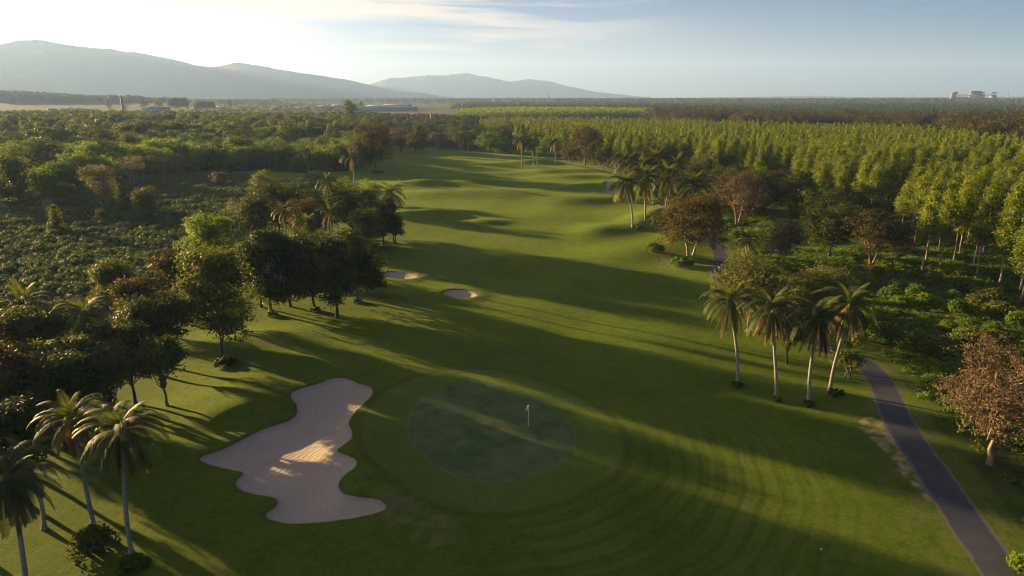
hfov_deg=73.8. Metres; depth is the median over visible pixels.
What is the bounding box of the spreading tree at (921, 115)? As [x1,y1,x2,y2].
[892,109,938,123]
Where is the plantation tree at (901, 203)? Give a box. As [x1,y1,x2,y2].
[894,175,914,221]
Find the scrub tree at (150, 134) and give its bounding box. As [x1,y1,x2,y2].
[142,126,168,138]
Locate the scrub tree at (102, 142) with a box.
[75,131,119,154]
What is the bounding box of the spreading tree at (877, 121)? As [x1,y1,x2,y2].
[868,119,886,125]
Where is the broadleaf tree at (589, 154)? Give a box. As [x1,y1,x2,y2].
[579,142,595,159]
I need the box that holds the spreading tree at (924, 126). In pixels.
[905,122,937,134]
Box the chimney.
[120,95,123,110]
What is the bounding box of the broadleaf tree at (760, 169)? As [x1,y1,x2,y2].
[751,163,771,184]
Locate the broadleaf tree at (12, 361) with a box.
[0,341,40,404]
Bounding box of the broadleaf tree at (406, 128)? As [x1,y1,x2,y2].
[396,125,408,137]
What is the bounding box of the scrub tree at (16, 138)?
[1,129,33,144]
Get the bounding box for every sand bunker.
[199,378,385,523]
[383,272,416,278]
[444,290,476,297]
[596,191,626,193]
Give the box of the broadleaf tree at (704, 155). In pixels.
[688,149,730,172]
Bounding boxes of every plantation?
[450,101,1023,114]
[455,106,652,119]
[479,115,1023,170]
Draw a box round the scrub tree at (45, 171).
[25,164,63,191]
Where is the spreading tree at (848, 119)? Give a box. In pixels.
[837,114,858,125]
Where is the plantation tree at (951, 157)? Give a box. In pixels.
[946,149,957,163]
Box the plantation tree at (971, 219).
[960,189,999,263]
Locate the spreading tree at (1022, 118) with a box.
[999,112,1023,125]
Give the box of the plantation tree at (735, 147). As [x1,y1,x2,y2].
[730,137,740,163]
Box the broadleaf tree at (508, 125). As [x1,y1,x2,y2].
[498,121,519,143]
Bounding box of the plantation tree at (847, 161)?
[841,149,852,194]
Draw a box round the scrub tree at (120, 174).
[105,156,126,178]
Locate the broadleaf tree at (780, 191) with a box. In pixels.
[762,180,793,206]
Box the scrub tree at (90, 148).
[73,140,111,156]
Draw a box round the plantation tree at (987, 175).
[979,166,991,188]
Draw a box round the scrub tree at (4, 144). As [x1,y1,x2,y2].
[0,142,27,153]
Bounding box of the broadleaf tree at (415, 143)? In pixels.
[404,130,426,152]
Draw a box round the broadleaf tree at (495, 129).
[488,124,504,134]
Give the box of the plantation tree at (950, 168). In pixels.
[942,161,956,178]
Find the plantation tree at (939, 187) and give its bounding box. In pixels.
[915,174,948,260]
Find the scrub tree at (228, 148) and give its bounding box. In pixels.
[214,144,237,159]
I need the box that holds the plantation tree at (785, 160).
[780,140,792,189]
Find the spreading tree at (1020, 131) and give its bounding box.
[1009,126,1023,142]
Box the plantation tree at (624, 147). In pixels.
[619,137,628,173]
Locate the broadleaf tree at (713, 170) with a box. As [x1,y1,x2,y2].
[700,167,718,188]
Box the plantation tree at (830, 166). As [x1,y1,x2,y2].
[821,153,833,189]
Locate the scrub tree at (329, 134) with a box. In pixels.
[319,131,336,137]
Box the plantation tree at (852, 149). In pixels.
[848,147,855,160]
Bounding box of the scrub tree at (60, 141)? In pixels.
[52,138,69,142]
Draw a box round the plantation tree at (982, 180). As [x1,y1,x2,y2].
[970,169,987,230]
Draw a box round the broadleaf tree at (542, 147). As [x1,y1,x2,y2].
[535,138,552,153]
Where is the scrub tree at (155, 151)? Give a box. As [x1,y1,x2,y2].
[138,145,179,173]
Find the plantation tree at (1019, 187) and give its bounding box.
[995,183,1023,262]
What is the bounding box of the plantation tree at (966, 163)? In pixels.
[958,159,968,173]
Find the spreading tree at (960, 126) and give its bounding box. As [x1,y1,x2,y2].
[951,119,975,131]
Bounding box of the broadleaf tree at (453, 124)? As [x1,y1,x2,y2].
[445,120,460,132]
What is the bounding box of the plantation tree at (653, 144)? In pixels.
[647,139,657,160]
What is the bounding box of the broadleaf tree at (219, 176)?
[209,171,228,185]
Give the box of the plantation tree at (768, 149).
[764,142,772,170]
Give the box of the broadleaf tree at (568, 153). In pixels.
[560,141,579,161]
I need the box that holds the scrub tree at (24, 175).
[18,166,53,199]
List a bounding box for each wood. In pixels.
[0,90,279,104]
[0,109,386,141]
[15,118,332,140]
[38,111,491,124]
[273,97,1023,104]
[553,102,1023,114]
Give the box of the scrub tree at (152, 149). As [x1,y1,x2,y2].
[140,145,161,170]
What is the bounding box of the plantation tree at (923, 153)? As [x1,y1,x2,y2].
[912,147,927,163]
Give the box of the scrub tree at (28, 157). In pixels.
[0,143,42,163]
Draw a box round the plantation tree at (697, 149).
[692,134,704,160]
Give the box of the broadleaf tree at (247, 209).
[233,196,272,234]
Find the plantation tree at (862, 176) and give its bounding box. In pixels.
[849,156,872,211]
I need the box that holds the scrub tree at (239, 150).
[224,145,253,168]
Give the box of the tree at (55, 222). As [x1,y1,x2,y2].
[44,204,69,230]
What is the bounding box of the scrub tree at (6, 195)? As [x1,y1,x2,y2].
[0,175,24,199]
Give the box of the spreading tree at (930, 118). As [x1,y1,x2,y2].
[915,113,938,127]
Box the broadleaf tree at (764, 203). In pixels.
[739,192,773,216]
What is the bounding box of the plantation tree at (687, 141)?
[683,135,692,160]
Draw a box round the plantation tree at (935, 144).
[931,142,938,156]
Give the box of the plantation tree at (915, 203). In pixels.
[905,174,931,241]
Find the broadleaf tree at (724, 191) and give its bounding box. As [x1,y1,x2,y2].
[711,175,739,207]
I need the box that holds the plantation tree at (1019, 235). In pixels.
[1011,210,1023,289]
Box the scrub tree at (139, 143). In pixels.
[134,137,163,147]
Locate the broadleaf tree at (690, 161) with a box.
[684,156,702,167]
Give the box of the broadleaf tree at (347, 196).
[318,181,383,231]
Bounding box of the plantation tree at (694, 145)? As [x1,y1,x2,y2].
[691,133,699,155]
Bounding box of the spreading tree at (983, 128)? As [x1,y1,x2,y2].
[956,120,1006,137]
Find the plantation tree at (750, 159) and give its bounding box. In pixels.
[744,149,755,170]
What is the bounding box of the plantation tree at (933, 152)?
[929,142,937,157]
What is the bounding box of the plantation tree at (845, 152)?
[840,145,847,159]
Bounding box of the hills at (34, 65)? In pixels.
[0,39,452,98]
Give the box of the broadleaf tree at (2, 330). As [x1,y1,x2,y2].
[0,320,13,350]
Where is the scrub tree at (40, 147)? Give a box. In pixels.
[19,132,66,166]
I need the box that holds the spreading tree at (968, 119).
[947,117,981,130]
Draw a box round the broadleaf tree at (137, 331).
[100,318,155,403]
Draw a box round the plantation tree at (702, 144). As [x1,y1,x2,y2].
[694,132,707,164]
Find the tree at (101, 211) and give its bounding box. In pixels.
[92,207,110,220]
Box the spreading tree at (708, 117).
[703,113,722,121]
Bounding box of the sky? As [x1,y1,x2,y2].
[0,0,1023,97]
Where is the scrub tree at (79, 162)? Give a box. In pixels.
[54,149,92,184]
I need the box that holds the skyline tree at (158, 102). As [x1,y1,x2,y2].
[153,100,163,106]
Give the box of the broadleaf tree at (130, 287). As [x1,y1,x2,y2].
[102,274,170,327]
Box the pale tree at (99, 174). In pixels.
[75,163,124,205]
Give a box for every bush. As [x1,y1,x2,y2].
[65,521,121,563]
[114,551,150,575]
[213,355,238,367]
[266,310,277,316]
[310,306,320,311]
[352,298,362,302]
[634,224,643,227]
[644,241,665,252]
[670,256,694,267]
[732,380,743,388]
[772,395,781,401]
[777,274,790,280]
[788,275,802,287]
[803,399,814,407]
[827,388,844,397]
[839,313,868,330]
[847,274,867,286]
[859,307,878,318]
[866,321,891,337]
[869,266,885,276]
[877,284,905,298]
[886,278,908,289]
[888,308,905,317]
[890,295,907,305]
[900,329,925,345]
[905,269,922,277]
[905,283,930,297]
[914,292,938,305]
[915,279,926,286]
[921,373,941,383]
[928,270,943,279]
[935,263,953,274]
[939,319,958,331]
[941,289,963,299]
[946,327,979,345]
[947,298,973,314]
[948,276,972,290]
[953,266,973,276]
[955,325,987,345]
[964,291,990,307]
[964,355,998,378]
[969,286,987,294]
[979,299,1013,317]
[980,286,1009,302]
[981,323,996,329]
[984,282,997,287]
[986,328,1001,336]
[991,344,1023,367]
[995,281,1015,291]
[1004,310,1023,325]
[1006,550,1023,574]
[1010,306,1022,314]
[1015,340,1023,350]
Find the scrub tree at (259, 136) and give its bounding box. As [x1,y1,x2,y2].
[249,132,271,140]
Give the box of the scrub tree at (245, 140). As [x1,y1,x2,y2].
[224,130,255,147]
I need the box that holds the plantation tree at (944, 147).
[936,143,949,157]
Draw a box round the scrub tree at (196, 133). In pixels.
[187,128,209,140]
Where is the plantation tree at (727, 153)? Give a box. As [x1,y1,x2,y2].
[722,141,735,166]
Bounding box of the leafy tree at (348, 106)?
[339,99,360,117]
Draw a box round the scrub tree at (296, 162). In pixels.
[285,155,310,171]
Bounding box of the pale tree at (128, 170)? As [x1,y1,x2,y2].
[113,154,146,183]
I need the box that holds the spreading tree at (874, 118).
[859,112,888,123]
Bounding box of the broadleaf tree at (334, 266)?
[308,234,360,316]
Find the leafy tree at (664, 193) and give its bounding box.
[654,180,692,204]
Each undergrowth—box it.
[0,169,328,292]
[390,140,651,174]
[628,165,1023,526]
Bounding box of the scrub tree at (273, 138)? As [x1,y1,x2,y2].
[265,135,285,143]
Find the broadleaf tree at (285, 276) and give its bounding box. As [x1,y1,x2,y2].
[265,236,306,306]
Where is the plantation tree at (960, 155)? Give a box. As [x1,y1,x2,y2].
[954,145,966,169]
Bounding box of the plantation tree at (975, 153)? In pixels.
[969,148,979,157]
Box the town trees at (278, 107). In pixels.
[173,99,358,112]
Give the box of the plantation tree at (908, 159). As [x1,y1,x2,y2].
[903,155,917,169]
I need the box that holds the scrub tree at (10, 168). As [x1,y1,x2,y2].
[0,147,47,202]
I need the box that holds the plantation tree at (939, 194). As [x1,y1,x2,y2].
[923,167,949,254]
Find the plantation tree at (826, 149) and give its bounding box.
[820,142,830,155]
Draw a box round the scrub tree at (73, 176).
[61,167,78,183]
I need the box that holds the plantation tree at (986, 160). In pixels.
[979,145,992,167]
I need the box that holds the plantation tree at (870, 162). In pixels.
[859,154,872,185]
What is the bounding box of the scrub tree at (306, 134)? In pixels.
[288,125,313,143]
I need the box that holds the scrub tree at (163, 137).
[156,132,176,143]
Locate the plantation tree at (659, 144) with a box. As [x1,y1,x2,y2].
[656,138,661,148]
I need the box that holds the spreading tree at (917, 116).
[892,113,930,128]
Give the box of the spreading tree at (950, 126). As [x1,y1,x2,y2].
[946,124,958,132]
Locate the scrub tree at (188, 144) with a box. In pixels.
[181,141,195,152]
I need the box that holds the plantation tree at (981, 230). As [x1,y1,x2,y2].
[967,186,1004,274]
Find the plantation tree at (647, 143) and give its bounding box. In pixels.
[642,139,649,157]
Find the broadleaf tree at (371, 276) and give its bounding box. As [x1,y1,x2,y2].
[318,223,392,297]
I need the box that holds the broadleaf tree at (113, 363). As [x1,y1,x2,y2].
[77,336,148,410]
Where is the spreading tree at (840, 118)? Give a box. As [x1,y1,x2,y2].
[832,114,847,124]
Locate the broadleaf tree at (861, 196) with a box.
[838,179,884,211]
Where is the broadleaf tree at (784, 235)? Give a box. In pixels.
[758,218,811,263]
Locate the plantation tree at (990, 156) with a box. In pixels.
[983,152,993,164]
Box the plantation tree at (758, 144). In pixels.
[754,135,762,161]
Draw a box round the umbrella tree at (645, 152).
[632,146,674,173]
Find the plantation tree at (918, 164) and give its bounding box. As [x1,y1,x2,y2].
[905,160,920,215]
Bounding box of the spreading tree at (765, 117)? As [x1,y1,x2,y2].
[763,110,780,124]
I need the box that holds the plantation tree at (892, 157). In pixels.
[885,149,900,197]
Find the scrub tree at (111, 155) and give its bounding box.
[104,153,129,175]
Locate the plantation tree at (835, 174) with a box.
[830,152,846,188]
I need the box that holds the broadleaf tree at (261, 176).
[245,169,282,194]
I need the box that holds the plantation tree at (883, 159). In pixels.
[876,156,887,201]
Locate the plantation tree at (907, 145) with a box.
[902,141,910,154]
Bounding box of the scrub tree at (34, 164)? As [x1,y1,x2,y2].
[21,159,48,169]
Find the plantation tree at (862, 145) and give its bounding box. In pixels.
[857,142,866,158]
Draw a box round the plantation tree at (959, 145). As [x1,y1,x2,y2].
[957,141,963,148]
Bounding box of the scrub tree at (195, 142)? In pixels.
[186,139,203,150]
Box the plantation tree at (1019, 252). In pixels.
[1003,234,1023,302]
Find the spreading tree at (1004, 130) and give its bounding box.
[993,117,1023,138]
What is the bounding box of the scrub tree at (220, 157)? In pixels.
[213,146,234,168]
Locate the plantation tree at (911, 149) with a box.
[908,144,917,166]
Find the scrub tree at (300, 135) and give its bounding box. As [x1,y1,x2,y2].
[288,132,304,142]
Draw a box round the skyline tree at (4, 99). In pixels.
[0,96,24,102]
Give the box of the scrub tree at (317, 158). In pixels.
[304,149,335,170]
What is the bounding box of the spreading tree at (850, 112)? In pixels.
[838,106,859,117]
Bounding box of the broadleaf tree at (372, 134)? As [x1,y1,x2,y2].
[351,120,394,170]
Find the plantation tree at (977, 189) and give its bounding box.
[958,166,980,247]
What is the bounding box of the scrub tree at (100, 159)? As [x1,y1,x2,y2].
[86,153,122,179]
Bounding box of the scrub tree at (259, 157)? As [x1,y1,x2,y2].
[246,145,276,168]
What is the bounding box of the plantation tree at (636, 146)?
[632,139,641,160]
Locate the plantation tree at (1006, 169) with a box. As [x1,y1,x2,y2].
[995,158,1011,184]
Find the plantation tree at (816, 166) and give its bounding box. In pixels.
[810,146,823,200]
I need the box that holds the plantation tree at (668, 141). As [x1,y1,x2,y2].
[664,139,670,157]
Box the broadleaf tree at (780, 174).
[765,167,792,186]
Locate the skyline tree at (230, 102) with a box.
[227,99,232,107]
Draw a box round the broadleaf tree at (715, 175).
[703,170,733,195]
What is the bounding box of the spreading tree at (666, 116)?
[658,114,672,121]
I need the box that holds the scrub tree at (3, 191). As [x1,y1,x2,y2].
[0,180,11,199]
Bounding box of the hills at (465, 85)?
[369,73,650,97]
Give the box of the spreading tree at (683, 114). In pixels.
[670,109,700,120]
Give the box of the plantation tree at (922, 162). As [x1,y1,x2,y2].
[917,158,928,170]
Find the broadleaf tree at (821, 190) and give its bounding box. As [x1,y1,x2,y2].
[811,187,835,207]
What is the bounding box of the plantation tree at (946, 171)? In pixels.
[935,163,951,192]
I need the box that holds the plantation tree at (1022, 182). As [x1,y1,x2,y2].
[1019,172,1023,204]
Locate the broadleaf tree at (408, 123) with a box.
[400,120,414,126]
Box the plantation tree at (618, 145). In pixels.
[612,133,623,172]
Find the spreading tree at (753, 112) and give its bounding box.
[743,107,767,120]
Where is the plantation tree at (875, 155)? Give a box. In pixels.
[868,148,880,178]
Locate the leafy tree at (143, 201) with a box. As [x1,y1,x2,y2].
[127,185,166,218]
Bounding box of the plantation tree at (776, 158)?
[767,143,782,174]
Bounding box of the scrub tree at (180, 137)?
[175,132,202,143]
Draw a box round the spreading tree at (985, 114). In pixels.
[965,110,1009,121]
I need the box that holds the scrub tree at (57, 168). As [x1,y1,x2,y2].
[37,159,73,184]
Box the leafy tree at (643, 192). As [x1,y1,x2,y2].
[627,179,666,203]
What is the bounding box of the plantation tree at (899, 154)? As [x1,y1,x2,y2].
[890,151,901,203]
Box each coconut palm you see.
[0,277,59,311]
[0,430,71,529]
[0,440,72,575]
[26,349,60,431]
[26,389,116,524]
[46,294,114,398]
[71,400,170,553]
[268,200,296,232]
[292,212,319,241]
[297,142,315,171]
[313,201,345,234]
[315,171,340,233]
[326,122,340,135]
[338,147,363,181]
[373,178,406,243]
[453,130,465,152]
[460,133,467,153]
[461,128,476,153]
[512,133,529,166]
[524,140,539,166]
[528,129,546,166]
[545,134,563,164]
[606,169,646,227]
[610,148,639,194]
[623,153,653,196]
[626,162,665,220]
[638,145,674,203]
[648,158,687,207]
[663,151,693,188]
[668,169,716,223]
[700,278,760,381]
[731,227,760,256]
[736,286,804,395]
[784,294,857,399]
[812,281,882,389]
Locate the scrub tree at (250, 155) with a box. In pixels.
[238,143,255,166]
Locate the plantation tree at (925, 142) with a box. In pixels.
[923,134,929,147]
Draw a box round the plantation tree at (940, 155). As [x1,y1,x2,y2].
[936,149,944,162]
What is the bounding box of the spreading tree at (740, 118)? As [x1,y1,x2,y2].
[728,111,758,123]
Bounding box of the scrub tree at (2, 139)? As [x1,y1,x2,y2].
[0,134,10,145]
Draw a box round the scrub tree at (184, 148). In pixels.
[177,143,193,158]
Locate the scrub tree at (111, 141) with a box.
[91,138,123,150]
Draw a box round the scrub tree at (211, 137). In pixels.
[198,131,216,140]
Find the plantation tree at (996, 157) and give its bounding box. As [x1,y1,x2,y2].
[988,149,1002,173]
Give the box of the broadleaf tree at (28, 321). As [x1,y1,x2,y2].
[0,300,78,346]
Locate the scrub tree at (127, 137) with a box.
[114,131,141,144]
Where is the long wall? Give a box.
[324,107,417,110]
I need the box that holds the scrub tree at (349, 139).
[339,136,358,143]
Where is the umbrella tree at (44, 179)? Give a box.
[25,173,60,204]
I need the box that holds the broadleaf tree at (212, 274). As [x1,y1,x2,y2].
[165,241,261,357]
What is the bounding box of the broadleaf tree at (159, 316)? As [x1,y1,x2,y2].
[108,290,198,373]
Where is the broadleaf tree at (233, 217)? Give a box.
[218,198,244,234]
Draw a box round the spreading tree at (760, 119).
[742,114,768,126]
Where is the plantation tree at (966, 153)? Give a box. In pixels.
[959,147,968,161]
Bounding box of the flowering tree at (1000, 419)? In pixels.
[926,327,1023,465]
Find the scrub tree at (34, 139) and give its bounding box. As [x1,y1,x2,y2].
[26,134,51,144]
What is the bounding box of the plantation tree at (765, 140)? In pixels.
[762,135,770,144]
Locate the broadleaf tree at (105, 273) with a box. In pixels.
[85,254,143,309]
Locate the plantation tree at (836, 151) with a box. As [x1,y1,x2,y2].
[829,140,843,184]
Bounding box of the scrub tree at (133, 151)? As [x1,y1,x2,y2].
[122,142,154,172]
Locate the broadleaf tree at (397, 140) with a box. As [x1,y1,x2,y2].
[385,124,420,150]
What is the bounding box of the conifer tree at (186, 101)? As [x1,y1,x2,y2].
[183,97,191,110]
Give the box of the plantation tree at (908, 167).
[896,162,914,197]
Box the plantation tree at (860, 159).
[855,154,864,177]
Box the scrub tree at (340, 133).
[335,130,352,136]
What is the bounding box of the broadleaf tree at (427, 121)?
[424,117,434,125]
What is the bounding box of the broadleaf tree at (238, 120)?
[232,116,250,126]
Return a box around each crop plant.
[21,277,32,282]
[28,282,39,288]
[33,273,46,280]
[39,277,50,282]
[40,273,52,280]
[51,274,64,281]
[52,282,64,288]
[55,288,67,296]
[63,269,73,277]
[67,283,79,289]
[69,275,81,282]
[70,268,82,274]
[73,284,84,294]
[73,288,84,294]
[77,281,88,292]
[85,280,94,289]
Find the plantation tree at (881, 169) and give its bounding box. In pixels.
[870,162,886,208]
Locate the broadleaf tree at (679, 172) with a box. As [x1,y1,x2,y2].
[668,161,689,180]
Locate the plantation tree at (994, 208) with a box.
[973,185,999,256]
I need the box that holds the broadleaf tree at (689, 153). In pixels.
[681,151,701,165]
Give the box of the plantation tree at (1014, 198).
[994,180,1023,271]
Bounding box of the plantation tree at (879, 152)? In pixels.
[875,146,882,162]
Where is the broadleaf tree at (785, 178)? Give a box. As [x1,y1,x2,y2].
[776,172,804,196]
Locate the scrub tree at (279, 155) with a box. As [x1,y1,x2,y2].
[263,141,293,169]
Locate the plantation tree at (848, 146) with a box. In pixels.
[843,143,854,154]
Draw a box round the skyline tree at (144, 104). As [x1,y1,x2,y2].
[140,99,148,106]
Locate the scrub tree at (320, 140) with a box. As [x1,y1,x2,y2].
[309,136,330,149]
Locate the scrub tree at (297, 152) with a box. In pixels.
[286,149,314,169]
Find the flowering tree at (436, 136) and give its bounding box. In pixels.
[425,131,449,148]
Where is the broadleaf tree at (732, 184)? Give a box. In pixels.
[705,168,776,224]
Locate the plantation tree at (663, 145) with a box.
[660,142,667,164]
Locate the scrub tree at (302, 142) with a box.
[294,139,311,145]
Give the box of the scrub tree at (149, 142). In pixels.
[138,137,162,168]
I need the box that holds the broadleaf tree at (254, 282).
[238,265,276,306]
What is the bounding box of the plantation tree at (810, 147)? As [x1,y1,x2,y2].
[806,140,814,159]
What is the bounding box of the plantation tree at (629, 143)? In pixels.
[626,139,632,155]
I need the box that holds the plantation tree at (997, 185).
[981,177,1005,252]
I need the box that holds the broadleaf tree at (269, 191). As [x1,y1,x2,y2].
[244,178,307,230]
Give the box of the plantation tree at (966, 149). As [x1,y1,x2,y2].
[957,142,970,159]
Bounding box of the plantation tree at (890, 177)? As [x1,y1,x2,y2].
[879,159,900,207]
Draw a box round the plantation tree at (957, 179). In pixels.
[947,169,964,237]
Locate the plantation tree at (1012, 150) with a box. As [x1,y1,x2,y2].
[1006,142,1017,161]
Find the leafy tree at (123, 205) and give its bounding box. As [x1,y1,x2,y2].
[112,183,134,211]
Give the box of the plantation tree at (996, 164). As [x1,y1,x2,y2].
[990,157,1004,175]
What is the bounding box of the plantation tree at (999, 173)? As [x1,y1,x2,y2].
[982,166,1008,212]
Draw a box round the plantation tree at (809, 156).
[800,148,815,195]
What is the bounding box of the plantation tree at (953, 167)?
[946,161,959,181]
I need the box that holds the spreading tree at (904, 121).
[886,114,923,127]
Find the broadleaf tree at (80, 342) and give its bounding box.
[38,331,98,423]
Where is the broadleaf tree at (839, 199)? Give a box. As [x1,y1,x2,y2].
[830,188,855,210]
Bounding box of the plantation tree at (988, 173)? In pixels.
[977,163,993,184]
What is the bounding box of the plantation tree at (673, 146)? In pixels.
[666,139,677,160]
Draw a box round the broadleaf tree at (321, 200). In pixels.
[275,183,337,232]
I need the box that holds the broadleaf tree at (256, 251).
[231,224,303,310]
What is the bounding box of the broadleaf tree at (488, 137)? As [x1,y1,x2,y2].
[473,130,500,152]
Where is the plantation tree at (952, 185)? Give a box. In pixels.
[938,177,961,249]
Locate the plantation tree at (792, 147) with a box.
[786,143,796,169]
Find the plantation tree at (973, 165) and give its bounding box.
[964,153,980,176]
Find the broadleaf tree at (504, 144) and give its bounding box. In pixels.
[492,135,513,153]
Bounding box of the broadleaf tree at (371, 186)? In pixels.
[359,178,384,197]
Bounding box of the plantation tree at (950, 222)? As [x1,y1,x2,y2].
[934,190,966,263]
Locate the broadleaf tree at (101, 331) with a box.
[60,320,123,406]
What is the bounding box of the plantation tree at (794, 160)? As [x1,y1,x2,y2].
[789,148,799,190]
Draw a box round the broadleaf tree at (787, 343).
[775,304,806,363]
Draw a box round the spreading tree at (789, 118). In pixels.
[780,113,801,126]
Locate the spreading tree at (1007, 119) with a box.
[972,113,1020,135]
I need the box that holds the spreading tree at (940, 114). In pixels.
[928,110,953,118]
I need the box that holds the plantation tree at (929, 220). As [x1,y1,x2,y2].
[914,188,946,270]
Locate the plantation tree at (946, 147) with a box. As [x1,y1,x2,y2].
[936,141,949,154]
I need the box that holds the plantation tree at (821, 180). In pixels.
[812,154,832,188]
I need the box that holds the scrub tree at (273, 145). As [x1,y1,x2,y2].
[255,142,277,166]
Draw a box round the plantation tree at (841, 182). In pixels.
[833,161,850,193]
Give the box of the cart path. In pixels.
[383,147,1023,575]
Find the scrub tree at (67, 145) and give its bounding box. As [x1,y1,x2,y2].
[58,143,74,148]
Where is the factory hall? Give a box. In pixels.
[138,106,169,111]
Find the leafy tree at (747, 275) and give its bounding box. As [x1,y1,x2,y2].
[704,251,794,341]
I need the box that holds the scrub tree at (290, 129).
[276,120,307,142]
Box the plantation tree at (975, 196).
[958,178,981,254]
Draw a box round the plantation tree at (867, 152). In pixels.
[864,143,873,154]
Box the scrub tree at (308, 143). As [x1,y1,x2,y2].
[299,140,315,149]
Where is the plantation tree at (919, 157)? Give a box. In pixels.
[914,148,923,165]
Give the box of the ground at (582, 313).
[0,99,1023,575]
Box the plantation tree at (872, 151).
[866,144,877,164]
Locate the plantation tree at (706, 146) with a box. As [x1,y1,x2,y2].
[704,140,709,153]
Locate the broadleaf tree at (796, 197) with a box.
[784,190,811,214]
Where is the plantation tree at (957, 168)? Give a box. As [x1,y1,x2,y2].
[953,161,962,175]
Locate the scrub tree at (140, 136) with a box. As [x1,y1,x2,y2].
[134,134,144,143]
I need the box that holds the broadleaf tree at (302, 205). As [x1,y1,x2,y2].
[286,194,333,240]
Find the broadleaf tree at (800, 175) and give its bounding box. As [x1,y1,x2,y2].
[784,166,817,201]
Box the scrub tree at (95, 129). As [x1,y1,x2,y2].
[75,122,113,140]
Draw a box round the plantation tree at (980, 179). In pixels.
[966,170,987,241]
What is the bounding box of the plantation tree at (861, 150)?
[857,146,866,158]
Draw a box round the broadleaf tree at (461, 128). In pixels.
[456,124,469,138]
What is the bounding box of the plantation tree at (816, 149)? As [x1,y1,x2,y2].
[805,145,820,172]
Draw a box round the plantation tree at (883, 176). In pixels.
[878,161,888,203]
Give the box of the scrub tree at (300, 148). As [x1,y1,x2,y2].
[295,144,314,164]
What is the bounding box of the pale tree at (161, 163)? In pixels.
[146,153,176,173]
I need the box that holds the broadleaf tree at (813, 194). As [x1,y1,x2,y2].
[792,186,837,218]
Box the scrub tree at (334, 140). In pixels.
[327,136,340,144]
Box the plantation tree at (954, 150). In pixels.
[946,142,958,159]
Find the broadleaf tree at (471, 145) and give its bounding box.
[463,132,480,147]
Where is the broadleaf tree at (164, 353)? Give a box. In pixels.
[129,334,189,406]
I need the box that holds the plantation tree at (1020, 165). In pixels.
[1014,158,1023,177]
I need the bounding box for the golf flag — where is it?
[525,405,528,426]
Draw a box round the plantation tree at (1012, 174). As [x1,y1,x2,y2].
[1002,163,1021,199]
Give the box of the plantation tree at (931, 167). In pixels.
[925,161,936,182]
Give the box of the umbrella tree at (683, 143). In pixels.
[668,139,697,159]
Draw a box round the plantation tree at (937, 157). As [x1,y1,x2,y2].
[932,150,942,165]
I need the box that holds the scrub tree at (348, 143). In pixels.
[340,138,368,166]
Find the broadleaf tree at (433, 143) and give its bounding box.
[423,131,435,144]
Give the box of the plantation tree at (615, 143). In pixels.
[610,136,617,170]
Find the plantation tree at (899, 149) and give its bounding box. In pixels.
[890,145,903,153]
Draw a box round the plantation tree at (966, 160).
[959,158,971,170]
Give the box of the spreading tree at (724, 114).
[703,108,733,121]
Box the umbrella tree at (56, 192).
[22,182,67,205]
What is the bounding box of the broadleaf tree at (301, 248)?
[276,229,341,306]
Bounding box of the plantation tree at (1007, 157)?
[1003,152,1010,167]
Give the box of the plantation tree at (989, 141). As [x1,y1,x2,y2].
[985,138,995,150]
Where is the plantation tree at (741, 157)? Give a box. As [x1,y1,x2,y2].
[733,140,748,165]
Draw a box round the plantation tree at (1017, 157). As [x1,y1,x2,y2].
[1010,148,1023,169]
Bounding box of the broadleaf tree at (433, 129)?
[425,127,440,141]
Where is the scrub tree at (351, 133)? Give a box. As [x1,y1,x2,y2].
[341,131,364,142]
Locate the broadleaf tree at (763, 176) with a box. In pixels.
[738,169,775,199]
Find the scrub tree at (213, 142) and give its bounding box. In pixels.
[198,137,229,154]
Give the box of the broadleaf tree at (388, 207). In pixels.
[359,195,403,244]
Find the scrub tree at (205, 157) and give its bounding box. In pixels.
[181,141,222,169]
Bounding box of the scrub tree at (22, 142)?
[7,139,33,148]
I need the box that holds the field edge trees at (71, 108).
[24,107,100,111]
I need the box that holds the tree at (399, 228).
[385,213,405,242]
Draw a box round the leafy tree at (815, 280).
[784,258,871,330]
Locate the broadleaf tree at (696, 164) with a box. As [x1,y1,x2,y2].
[689,160,709,172]
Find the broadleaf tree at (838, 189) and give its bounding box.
[827,183,850,199]
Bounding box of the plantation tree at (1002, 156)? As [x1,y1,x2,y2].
[991,150,1006,173]
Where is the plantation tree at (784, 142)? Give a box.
[778,140,785,169]
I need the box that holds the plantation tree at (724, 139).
[719,134,727,149]
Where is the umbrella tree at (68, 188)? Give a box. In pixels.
[48,181,78,202]
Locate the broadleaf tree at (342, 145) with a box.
[325,143,359,169]
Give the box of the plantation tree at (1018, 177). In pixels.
[1004,174,1023,199]
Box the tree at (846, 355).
[829,335,867,377]
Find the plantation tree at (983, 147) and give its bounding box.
[976,143,988,157]
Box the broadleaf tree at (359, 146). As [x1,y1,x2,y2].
[346,136,377,172]
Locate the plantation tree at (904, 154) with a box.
[898,149,912,194]
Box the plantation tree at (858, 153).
[854,151,862,180]
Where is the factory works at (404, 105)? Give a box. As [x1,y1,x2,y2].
[366,104,411,106]
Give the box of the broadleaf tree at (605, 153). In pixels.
[590,144,613,169]
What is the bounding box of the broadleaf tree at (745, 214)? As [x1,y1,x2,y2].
[727,191,763,219]
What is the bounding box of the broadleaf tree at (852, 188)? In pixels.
[844,180,876,204]
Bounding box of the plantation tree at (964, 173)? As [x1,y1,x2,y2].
[959,165,970,192]
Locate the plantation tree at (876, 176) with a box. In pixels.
[865,161,887,203]
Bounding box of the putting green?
[408,383,576,482]
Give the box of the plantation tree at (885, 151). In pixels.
[881,144,890,162]
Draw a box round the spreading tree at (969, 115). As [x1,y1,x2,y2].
[948,109,983,119]
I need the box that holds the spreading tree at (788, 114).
[768,112,801,124]
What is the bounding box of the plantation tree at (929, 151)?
[923,145,934,160]

